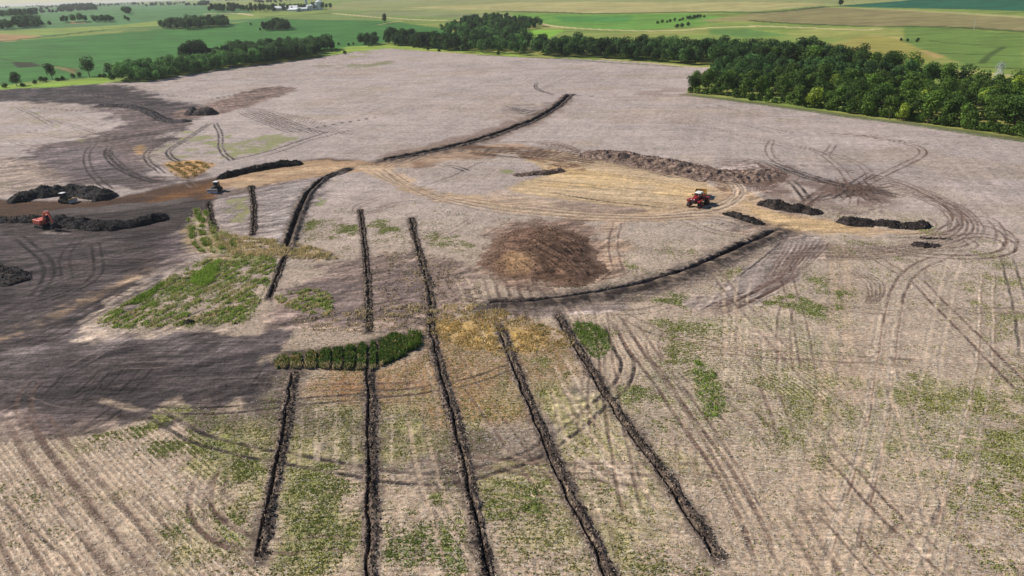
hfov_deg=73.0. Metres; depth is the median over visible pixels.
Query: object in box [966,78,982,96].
broadleaf tree
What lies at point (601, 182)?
graded pad
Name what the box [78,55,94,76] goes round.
broadleaf tree
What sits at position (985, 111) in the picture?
broadleaf tree
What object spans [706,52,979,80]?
distant wood
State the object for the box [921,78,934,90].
broadleaf tree
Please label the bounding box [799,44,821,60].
broadleaf tree
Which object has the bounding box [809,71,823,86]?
broadleaf tree
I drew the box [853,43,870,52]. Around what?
broadleaf tree
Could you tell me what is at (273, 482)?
drainage trench
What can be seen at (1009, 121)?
broadleaf tree
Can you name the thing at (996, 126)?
shrub
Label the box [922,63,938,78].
broadleaf tree
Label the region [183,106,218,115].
dirt pile
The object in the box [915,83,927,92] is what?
broadleaf tree
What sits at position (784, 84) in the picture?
broadleaf tree
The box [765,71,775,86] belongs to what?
broadleaf tree
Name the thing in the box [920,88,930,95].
broadleaf tree
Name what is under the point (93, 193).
dirt pile
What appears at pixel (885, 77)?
broadleaf tree
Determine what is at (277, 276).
drainage trench
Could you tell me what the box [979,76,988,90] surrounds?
broadleaf tree
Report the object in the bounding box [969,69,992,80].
broadleaf tree
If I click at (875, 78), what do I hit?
broadleaf tree
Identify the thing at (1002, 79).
broadleaf tree
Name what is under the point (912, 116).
shrub
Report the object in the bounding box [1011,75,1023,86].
broadleaf tree
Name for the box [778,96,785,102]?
shrub
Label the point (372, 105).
ground
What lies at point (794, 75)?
broadleaf tree
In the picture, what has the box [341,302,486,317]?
dry grass
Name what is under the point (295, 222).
waterway trench
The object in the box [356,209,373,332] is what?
drainage trench
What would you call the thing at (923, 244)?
dirt pile
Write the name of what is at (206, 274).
weed thicket
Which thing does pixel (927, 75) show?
broadleaf tree
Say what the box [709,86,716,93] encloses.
shrub
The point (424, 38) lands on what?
distant wood
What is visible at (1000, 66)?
transmission tower
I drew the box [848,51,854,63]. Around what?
broadleaf tree
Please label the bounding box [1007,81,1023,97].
broadleaf tree
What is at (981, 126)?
shrub
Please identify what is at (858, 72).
broadleaf tree
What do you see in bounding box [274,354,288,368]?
standing corn
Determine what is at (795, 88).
broadleaf tree
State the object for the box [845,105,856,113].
shrub
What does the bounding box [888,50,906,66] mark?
broadleaf tree
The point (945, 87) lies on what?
broadleaf tree
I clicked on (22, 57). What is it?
crop fields
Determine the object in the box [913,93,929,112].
broadleaf tree
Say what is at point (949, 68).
broadleaf tree
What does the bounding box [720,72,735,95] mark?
broadleaf tree
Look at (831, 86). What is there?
broadleaf tree
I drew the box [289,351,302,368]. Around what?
standing corn
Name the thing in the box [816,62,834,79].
broadleaf tree
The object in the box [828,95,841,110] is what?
broadleaf tree
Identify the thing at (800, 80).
broadleaf tree
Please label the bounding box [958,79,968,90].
broadleaf tree
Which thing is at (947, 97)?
broadleaf tree
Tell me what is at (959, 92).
broadleaf tree
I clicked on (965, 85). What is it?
broadleaf tree
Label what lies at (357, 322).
dry grass
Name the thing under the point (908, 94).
broadleaf tree
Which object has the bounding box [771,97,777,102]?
shrub
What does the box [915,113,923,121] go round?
shrub
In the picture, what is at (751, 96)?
shrub
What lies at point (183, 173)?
dry grass
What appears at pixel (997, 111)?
broadleaf tree
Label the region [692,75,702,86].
broadleaf tree
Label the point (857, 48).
broadleaf tree
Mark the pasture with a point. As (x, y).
(829, 36)
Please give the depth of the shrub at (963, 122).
284.56 m
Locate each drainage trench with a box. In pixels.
[205,201,218,230]
[247,185,258,235]
[254,370,300,560]
[264,255,287,298]
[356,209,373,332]
[361,361,385,575]
[406,217,495,575]
[493,324,621,575]
[553,314,729,559]
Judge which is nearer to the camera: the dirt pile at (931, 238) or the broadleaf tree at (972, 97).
the dirt pile at (931, 238)
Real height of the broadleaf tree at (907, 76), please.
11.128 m
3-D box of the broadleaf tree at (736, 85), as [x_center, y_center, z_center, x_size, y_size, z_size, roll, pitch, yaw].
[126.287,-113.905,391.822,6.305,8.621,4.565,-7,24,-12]
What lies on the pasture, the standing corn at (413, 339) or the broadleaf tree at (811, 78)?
the broadleaf tree at (811, 78)
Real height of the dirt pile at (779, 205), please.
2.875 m
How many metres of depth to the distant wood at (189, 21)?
1150.77 m
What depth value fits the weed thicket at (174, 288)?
150.42 m
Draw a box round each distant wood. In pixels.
[0,0,289,12]
[0,6,130,28]
[56,0,209,10]
[106,46,266,79]
[157,14,229,28]
[176,33,334,59]
[207,2,331,10]
[356,27,460,48]
[439,12,543,52]
[529,32,853,61]
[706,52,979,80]
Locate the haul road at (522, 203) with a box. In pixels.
[0,144,925,237]
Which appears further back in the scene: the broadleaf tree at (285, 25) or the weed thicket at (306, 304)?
the broadleaf tree at (285, 25)
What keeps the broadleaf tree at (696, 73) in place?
on the pasture
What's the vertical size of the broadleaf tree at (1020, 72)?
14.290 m
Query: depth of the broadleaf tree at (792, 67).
401.70 m
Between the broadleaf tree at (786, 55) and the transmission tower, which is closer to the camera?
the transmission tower
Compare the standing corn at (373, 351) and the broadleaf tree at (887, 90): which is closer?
the standing corn at (373, 351)
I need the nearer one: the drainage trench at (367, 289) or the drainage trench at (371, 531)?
the drainage trench at (371, 531)
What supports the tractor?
on the graded pad
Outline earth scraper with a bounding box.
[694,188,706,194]
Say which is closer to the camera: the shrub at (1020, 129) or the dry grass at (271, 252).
the dry grass at (271, 252)
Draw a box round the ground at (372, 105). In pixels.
[0,49,1023,575]
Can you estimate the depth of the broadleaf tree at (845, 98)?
331.04 m
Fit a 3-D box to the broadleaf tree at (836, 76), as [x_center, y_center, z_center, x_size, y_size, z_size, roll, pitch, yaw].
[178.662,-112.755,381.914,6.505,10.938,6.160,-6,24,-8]
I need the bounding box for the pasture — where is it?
[0,0,1023,139]
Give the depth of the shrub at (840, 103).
333.16 m
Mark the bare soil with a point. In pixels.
(68, 370)
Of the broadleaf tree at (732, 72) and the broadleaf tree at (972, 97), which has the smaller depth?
the broadleaf tree at (972, 97)
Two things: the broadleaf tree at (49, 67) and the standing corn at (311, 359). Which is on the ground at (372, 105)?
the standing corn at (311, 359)
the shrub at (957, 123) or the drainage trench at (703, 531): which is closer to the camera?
the drainage trench at (703, 531)
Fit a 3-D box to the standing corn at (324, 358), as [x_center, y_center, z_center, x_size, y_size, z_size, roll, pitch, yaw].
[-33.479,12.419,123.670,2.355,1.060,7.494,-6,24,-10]
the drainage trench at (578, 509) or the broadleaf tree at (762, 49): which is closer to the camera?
the drainage trench at (578, 509)
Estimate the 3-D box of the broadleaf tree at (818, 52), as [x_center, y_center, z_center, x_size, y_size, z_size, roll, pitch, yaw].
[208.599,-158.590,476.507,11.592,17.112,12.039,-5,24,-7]
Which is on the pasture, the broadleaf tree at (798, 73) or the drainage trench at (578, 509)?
the broadleaf tree at (798, 73)
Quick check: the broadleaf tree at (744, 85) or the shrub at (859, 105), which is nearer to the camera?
the shrub at (859, 105)
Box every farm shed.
[271,5,298,10]
[287,8,301,11]
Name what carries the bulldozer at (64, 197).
on the haul road at (522, 203)
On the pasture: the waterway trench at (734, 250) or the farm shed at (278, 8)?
the farm shed at (278, 8)
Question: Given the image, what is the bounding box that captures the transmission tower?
[992,61,1006,79]
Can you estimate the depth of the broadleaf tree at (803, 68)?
402.10 m
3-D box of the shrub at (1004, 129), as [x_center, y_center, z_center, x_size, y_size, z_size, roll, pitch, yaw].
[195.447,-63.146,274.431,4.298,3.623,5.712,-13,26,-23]
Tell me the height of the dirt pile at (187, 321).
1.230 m
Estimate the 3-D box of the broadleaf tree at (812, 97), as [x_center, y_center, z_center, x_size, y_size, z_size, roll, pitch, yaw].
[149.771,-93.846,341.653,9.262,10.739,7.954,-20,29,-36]
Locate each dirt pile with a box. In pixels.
[0,214,41,223]
[0,264,32,286]
[6,183,117,203]
[48,213,169,231]
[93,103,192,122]
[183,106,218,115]
[184,319,193,324]
[216,159,303,179]
[511,167,564,176]
[722,211,765,224]
[756,199,823,215]
[836,216,930,229]
[911,241,941,247]
[919,236,952,239]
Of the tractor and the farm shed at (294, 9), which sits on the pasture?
the farm shed at (294, 9)
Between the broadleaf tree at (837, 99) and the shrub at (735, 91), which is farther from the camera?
the shrub at (735, 91)
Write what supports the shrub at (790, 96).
on the pasture
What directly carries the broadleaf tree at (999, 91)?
on the pasture
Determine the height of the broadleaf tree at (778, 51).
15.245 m
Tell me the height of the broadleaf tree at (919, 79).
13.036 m
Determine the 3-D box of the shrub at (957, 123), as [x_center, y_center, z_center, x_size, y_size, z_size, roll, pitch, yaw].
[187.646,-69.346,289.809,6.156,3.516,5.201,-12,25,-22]
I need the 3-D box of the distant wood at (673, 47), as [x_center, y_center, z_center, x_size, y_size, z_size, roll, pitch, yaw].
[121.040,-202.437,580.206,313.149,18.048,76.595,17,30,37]
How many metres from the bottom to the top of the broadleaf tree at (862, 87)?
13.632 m
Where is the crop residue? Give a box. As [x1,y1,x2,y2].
[0,201,1023,575]
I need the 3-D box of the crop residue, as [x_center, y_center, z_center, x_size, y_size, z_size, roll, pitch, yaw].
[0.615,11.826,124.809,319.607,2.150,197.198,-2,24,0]
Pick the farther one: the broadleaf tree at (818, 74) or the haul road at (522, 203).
the broadleaf tree at (818, 74)
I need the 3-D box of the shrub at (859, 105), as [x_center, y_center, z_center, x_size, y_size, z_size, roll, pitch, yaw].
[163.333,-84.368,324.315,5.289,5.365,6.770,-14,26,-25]
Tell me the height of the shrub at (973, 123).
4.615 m
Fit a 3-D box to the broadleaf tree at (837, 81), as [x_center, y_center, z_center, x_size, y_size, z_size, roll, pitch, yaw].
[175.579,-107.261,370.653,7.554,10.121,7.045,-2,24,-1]
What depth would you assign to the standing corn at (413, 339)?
127.83 m
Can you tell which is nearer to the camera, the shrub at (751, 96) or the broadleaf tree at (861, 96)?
the broadleaf tree at (861, 96)
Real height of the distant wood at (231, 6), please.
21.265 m
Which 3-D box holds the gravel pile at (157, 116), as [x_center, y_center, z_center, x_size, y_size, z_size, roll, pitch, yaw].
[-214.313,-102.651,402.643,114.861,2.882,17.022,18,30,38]
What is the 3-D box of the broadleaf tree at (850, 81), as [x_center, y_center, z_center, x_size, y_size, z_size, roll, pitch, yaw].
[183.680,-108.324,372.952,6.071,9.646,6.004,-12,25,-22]
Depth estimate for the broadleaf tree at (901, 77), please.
380.58 m
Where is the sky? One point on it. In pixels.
(3, 3)
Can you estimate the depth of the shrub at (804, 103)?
346.10 m
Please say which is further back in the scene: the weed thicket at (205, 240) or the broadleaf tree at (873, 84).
the broadleaf tree at (873, 84)
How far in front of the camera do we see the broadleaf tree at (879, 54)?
447.98 m
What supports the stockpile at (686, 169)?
on the bare soil
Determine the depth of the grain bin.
1516.31 m
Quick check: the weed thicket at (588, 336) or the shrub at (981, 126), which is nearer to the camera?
the weed thicket at (588, 336)
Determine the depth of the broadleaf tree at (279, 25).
1072.95 m
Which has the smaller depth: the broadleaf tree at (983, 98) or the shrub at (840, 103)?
the broadleaf tree at (983, 98)
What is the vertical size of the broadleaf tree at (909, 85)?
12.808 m
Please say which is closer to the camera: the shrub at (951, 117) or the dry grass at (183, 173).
the dry grass at (183, 173)
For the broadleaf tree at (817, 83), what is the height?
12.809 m
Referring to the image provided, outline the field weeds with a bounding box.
[0,201,1023,575]
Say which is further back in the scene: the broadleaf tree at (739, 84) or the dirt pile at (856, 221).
the broadleaf tree at (739, 84)
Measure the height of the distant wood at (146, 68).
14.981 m
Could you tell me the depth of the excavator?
201.14 m
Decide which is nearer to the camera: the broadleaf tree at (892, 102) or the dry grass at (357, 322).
the dry grass at (357, 322)
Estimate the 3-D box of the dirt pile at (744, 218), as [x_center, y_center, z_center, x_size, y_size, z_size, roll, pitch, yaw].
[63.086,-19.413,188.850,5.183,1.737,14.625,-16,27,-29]
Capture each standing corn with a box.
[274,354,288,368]
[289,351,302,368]
[302,349,318,368]
[318,346,331,368]
[332,345,342,369]
[343,342,355,369]
[355,341,366,369]
[368,340,377,368]
[377,331,407,366]
[406,329,422,350]
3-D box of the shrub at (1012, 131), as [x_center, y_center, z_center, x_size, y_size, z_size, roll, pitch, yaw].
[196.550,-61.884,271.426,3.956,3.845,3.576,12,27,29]
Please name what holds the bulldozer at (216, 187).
on the haul road at (522, 203)
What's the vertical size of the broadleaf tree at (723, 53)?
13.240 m
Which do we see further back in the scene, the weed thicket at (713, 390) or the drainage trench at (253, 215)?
the drainage trench at (253, 215)
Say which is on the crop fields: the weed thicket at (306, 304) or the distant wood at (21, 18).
the distant wood at (21, 18)
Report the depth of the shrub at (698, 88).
397.08 m
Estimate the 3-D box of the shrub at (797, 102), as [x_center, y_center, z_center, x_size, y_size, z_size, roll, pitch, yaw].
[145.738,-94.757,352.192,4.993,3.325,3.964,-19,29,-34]
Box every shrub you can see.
[693,86,701,93]
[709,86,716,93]
[716,86,723,94]
[732,88,739,97]
[746,92,754,99]
[755,93,762,100]
[763,94,770,101]
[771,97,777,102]
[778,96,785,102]
[785,92,795,103]
[793,100,800,104]
[801,99,809,106]
[816,103,824,107]
[824,102,831,109]
[828,100,841,109]
[839,106,845,111]
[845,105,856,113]
[854,102,863,113]
[869,108,878,115]
[878,108,888,117]
[885,110,895,117]
[899,106,915,118]
[908,113,916,120]
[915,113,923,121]
[919,111,934,122]
[930,116,938,123]
[937,113,949,125]
[946,112,959,124]
[951,118,962,126]
[960,115,970,128]
[965,118,979,129]
[975,121,989,130]
[986,120,994,130]
[989,122,1002,132]
[997,124,1010,133]
[1007,126,1017,134]
[1014,121,1023,137]
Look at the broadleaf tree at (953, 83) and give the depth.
343.24 m
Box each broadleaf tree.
[9,72,21,85]
[42,63,55,79]
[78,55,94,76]
[103,63,111,72]
[277,21,282,30]
[282,21,287,29]
[687,75,698,92]
[692,69,700,88]
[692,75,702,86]
[701,69,716,89]
[711,69,723,84]
[714,80,722,94]
[716,48,731,58]
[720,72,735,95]
[724,69,736,83]
[731,79,738,90]
[738,75,752,90]
[738,77,752,92]
[746,70,760,87]
[752,75,769,93]
[755,46,769,58]
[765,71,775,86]
[766,88,774,97]
[771,46,782,59]
[774,66,783,81]
[775,79,790,94]
[776,75,791,95]
[777,46,792,58]
[778,49,793,59]
[781,72,792,85]
[785,62,799,78]
[786,42,798,57]
[789,69,802,78]
[789,69,809,87]
[792,73,805,90]
[793,46,807,60]
[793,84,802,97]
[795,86,808,106]
[798,67,808,76]
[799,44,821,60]
[805,73,818,91]
[805,87,823,107]
[806,45,823,58]
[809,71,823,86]
[812,81,830,100]
[814,78,829,89]
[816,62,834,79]
[821,90,835,103]
[822,44,832,58]
[826,70,839,79]
[826,81,835,93]
[827,47,840,56]
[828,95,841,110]
[830,73,841,84]
[833,78,843,90]
[833,83,850,99]
[835,44,847,54]
[841,93,855,105]
[842,71,856,83]
[844,83,861,99]
[845,68,855,74]
[845,98,856,110]
[846,47,859,53]
[847,78,856,87]
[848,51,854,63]
[851,76,869,90]
[852,48,871,65]
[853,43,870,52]
[853,67,865,82]
[856,90,868,101]
[861,88,881,107]
[861,94,877,115]
[864,73,883,88]
[867,52,883,67]
[868,82,879,94]
[873,83,895,114]
[874,68,893,87]
[878,53,895,66]
[884,79,894,103]
[884,94,899,118]
[886,78,900,87]
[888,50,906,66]
[895,74,903,85]
[895,103,911,120]
[898,79,916,93]
[898,89,919,108]
[901,51,925,69]
[901,97,916,111]
[903,70,918,79]
[909,71,929,88]
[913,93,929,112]
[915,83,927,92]
[917,71,933,83]
[919,85,934,90]
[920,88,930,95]
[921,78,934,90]
[921,90,944,123]
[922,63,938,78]
[924,61,941,80]
[929,83,940,89]
[931,88,947,110]
[936,84,951,91]
[938,62,958,81]
[940,74,954,85]
[940,93,959,108]
[940,99,958,114]
[943,77,960,92]
[947,95,969,115]
[950,90,963,96]
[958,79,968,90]
[958,102,973,118]
[960,80,972,88]
[964,92,979,109]
[964,109,981,124]
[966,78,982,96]
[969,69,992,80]
[976,87,987,106]
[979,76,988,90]
[979,84,1002,98]
[979,94,995,111]
[980,103,997,121]
[982,81,1014,100]
[984,78,995,86]
[985,94,1013,122]
[993,74,1010,86]
[1002,95,1023,125]
[1004,116,1019,125]
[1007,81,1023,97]
[1008,69,1023,81]
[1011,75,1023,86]
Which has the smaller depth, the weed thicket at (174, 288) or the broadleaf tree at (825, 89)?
the weed thicket at (174, 288)
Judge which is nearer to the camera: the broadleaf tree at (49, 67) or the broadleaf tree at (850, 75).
the broadleaf tree at (850, 75)
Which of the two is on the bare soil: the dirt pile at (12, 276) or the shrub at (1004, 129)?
the dirt pile at (12, 276)
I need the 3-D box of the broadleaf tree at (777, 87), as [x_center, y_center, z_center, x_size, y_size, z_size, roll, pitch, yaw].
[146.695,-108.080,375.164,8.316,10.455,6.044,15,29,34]
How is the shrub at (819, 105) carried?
on the pasture
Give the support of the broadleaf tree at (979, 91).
on the pasture
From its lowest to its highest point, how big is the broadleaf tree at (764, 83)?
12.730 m
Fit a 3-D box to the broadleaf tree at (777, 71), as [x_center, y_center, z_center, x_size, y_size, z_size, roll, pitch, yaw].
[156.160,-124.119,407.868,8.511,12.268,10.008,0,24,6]
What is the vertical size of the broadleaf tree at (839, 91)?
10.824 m
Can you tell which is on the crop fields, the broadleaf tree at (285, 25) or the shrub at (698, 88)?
the broadleaf tree at (285, 25)
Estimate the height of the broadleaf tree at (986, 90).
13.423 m
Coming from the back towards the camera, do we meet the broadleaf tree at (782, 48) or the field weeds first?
the broadleaf tree at (782, 48)
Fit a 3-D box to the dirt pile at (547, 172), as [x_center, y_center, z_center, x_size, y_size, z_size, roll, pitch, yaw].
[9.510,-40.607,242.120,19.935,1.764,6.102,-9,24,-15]
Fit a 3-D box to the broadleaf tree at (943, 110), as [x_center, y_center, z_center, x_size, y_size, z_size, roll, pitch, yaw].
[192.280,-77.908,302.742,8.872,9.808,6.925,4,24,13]
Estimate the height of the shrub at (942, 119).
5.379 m
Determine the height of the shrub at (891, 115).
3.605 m
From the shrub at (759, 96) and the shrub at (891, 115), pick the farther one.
the shrub at (759, 96)
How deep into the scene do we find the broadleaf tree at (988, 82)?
337.32 m
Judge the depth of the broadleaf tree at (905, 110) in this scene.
303.51 m
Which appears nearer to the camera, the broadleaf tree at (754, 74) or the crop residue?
the crop residue
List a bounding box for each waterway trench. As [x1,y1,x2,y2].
[279,167,353,251]
[380,94,574,161]
[486,229,791,311]
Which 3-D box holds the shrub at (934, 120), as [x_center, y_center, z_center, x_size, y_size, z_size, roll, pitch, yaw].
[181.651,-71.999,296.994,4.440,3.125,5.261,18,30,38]
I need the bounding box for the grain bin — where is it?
[315,0,322,9]
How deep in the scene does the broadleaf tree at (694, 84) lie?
399.14 m
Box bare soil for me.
[0,84,896,489]
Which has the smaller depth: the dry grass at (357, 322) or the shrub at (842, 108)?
the dry grass at (357, 322)
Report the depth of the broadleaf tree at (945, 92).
314.49 m
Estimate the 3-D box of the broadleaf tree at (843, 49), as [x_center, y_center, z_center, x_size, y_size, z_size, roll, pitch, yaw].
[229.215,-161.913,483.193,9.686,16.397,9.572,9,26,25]
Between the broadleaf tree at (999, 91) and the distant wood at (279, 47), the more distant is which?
the distant wood at (279, 47)
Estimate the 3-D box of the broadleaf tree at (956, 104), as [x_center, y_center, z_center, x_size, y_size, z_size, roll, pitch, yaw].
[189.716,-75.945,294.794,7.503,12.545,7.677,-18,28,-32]
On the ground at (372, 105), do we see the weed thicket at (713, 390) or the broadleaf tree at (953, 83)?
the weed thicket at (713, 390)
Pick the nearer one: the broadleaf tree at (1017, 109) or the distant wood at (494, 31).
the broadleaf tree at (1017, 109)
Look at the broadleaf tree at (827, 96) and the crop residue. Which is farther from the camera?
the broadleaf tree at (827, 96)
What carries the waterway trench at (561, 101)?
on the ground at (372, 105)
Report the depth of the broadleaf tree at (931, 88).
333.48 m
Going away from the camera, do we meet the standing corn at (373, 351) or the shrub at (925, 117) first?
the standing corn at (373, 351)
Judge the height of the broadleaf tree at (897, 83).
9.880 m
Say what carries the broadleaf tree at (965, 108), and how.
on the pasture
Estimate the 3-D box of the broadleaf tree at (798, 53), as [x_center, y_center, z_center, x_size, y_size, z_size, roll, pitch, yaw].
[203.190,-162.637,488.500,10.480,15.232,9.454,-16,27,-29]
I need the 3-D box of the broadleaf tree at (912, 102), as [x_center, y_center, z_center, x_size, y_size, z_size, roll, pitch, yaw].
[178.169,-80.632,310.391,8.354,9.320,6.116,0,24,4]
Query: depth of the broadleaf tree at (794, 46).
488.10 m
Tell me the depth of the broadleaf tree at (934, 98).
293.78 m
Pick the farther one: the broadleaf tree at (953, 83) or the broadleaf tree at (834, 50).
the broadleaf tree at (834, 50)
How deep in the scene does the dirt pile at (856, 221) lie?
179.29 m
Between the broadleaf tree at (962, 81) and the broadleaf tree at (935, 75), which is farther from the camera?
the broadleaf tree at (935, 75)
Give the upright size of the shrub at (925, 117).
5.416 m
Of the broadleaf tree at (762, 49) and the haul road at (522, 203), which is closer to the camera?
the haul road at (522, 203)
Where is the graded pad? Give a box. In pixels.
[468,146,718,209]
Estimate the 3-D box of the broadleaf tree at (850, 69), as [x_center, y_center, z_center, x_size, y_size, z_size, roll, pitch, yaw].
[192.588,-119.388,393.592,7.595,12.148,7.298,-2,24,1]
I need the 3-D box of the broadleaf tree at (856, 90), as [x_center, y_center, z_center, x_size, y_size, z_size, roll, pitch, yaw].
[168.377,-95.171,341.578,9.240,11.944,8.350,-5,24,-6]
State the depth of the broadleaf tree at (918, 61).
421.08 m
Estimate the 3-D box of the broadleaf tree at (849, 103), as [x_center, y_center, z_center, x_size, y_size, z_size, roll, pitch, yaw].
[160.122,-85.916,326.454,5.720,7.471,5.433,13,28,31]
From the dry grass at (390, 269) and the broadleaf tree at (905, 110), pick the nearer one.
the dry grass at (390, 269)
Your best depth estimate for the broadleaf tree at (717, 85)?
389.93 m
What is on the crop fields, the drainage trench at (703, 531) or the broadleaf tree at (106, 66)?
the broadleaf tree at (106, 66)
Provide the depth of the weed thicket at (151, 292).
152.88 m
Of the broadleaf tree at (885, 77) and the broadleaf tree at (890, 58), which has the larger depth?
the broadleaf tree at (890, 58)
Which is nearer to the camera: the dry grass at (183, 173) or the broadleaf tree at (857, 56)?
the dry grass at (183, 173)
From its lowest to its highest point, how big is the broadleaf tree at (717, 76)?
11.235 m
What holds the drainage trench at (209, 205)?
on the bare soil
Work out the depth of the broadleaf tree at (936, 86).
344.38 m
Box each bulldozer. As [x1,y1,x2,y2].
[58,192,77,203]
[206,181,222,192]
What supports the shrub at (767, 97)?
on the pasture
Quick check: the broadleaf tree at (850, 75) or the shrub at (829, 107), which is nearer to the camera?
the shrub at (829, 107)
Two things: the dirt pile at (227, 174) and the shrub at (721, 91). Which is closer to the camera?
the dirt pile at (227, 174)
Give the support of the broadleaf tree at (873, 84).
on the pasture
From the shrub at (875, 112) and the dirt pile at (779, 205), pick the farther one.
the shrub at (875, 112)
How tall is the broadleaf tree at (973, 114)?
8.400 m
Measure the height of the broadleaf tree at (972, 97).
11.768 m
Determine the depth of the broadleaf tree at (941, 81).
355.55 m
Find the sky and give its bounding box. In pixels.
[0,0,169,6]
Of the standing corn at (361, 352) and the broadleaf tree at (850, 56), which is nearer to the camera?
the standing corn at (361, 352)
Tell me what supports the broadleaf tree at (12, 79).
on the crop fields
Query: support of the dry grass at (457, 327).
on the ground at (372, 105)
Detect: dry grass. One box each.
[165,161,212,178]
[213,232,339,259]
[293,301,434,331]
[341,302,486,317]
[369,250,481,301]
[427,307,574,351]
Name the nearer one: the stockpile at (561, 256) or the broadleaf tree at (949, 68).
the stockpile at (561, 256)
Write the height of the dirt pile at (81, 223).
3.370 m
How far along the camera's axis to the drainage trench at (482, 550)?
102.36 m
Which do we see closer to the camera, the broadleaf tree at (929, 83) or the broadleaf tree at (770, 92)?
the broadleaf tree at (929, 83)
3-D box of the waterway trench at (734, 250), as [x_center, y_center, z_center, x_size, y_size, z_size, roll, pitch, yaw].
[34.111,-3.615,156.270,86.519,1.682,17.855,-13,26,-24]
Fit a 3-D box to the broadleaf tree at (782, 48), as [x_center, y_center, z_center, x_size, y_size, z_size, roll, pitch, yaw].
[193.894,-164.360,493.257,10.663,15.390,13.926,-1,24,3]
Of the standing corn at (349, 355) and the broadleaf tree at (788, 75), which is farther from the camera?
the broadleaf tree at (788, 75)
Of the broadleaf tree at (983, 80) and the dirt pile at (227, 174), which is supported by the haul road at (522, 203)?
the dirt pile at (227, 174)
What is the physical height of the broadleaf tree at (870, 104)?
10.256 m
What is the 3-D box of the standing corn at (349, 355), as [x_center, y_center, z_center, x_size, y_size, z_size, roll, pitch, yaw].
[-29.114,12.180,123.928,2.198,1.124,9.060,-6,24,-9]
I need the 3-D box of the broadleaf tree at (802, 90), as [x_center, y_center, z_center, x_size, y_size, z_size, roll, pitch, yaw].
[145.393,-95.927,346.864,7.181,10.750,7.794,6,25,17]
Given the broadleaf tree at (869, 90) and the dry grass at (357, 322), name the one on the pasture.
the broadleaf tree at (869, 90)
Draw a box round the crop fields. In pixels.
[0,0,1023,89]
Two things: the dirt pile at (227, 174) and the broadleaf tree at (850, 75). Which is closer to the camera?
the dirt pile at (227, 174)
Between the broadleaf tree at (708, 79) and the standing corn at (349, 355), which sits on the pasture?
the broadleaf tree at (708, 79)
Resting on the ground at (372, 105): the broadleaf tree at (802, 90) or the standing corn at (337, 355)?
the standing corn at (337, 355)
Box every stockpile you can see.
[475,223,610,288]
[577,149,788,183]
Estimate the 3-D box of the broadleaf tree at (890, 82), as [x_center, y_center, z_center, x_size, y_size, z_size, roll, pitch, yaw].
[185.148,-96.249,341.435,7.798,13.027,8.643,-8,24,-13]
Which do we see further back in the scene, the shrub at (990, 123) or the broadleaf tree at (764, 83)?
the broadleaf tree at (764, 83)
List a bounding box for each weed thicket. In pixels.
[97,253,276,328]
[126,282,163,304]
[186,208,238,253]
[190,259,220,285]
[274,287,334,314]
[572,321,611,357]
[691,360,725,420]
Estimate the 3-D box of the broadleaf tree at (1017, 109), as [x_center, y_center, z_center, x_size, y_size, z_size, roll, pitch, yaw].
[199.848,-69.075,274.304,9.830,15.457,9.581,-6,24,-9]
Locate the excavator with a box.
[32,210,56,229]
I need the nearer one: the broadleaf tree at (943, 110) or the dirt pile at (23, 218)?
the dirt pile at (23, 218)
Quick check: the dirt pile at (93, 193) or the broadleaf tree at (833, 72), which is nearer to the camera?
the dirt pile at (93, 193)
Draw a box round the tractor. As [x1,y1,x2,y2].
[686,191,709,208]
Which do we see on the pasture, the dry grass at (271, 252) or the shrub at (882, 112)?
the shrub at (882, 112)
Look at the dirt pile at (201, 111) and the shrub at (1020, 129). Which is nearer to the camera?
the shrub at (1020, 129)
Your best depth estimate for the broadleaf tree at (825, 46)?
484.05 m
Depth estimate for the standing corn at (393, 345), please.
125.86 m

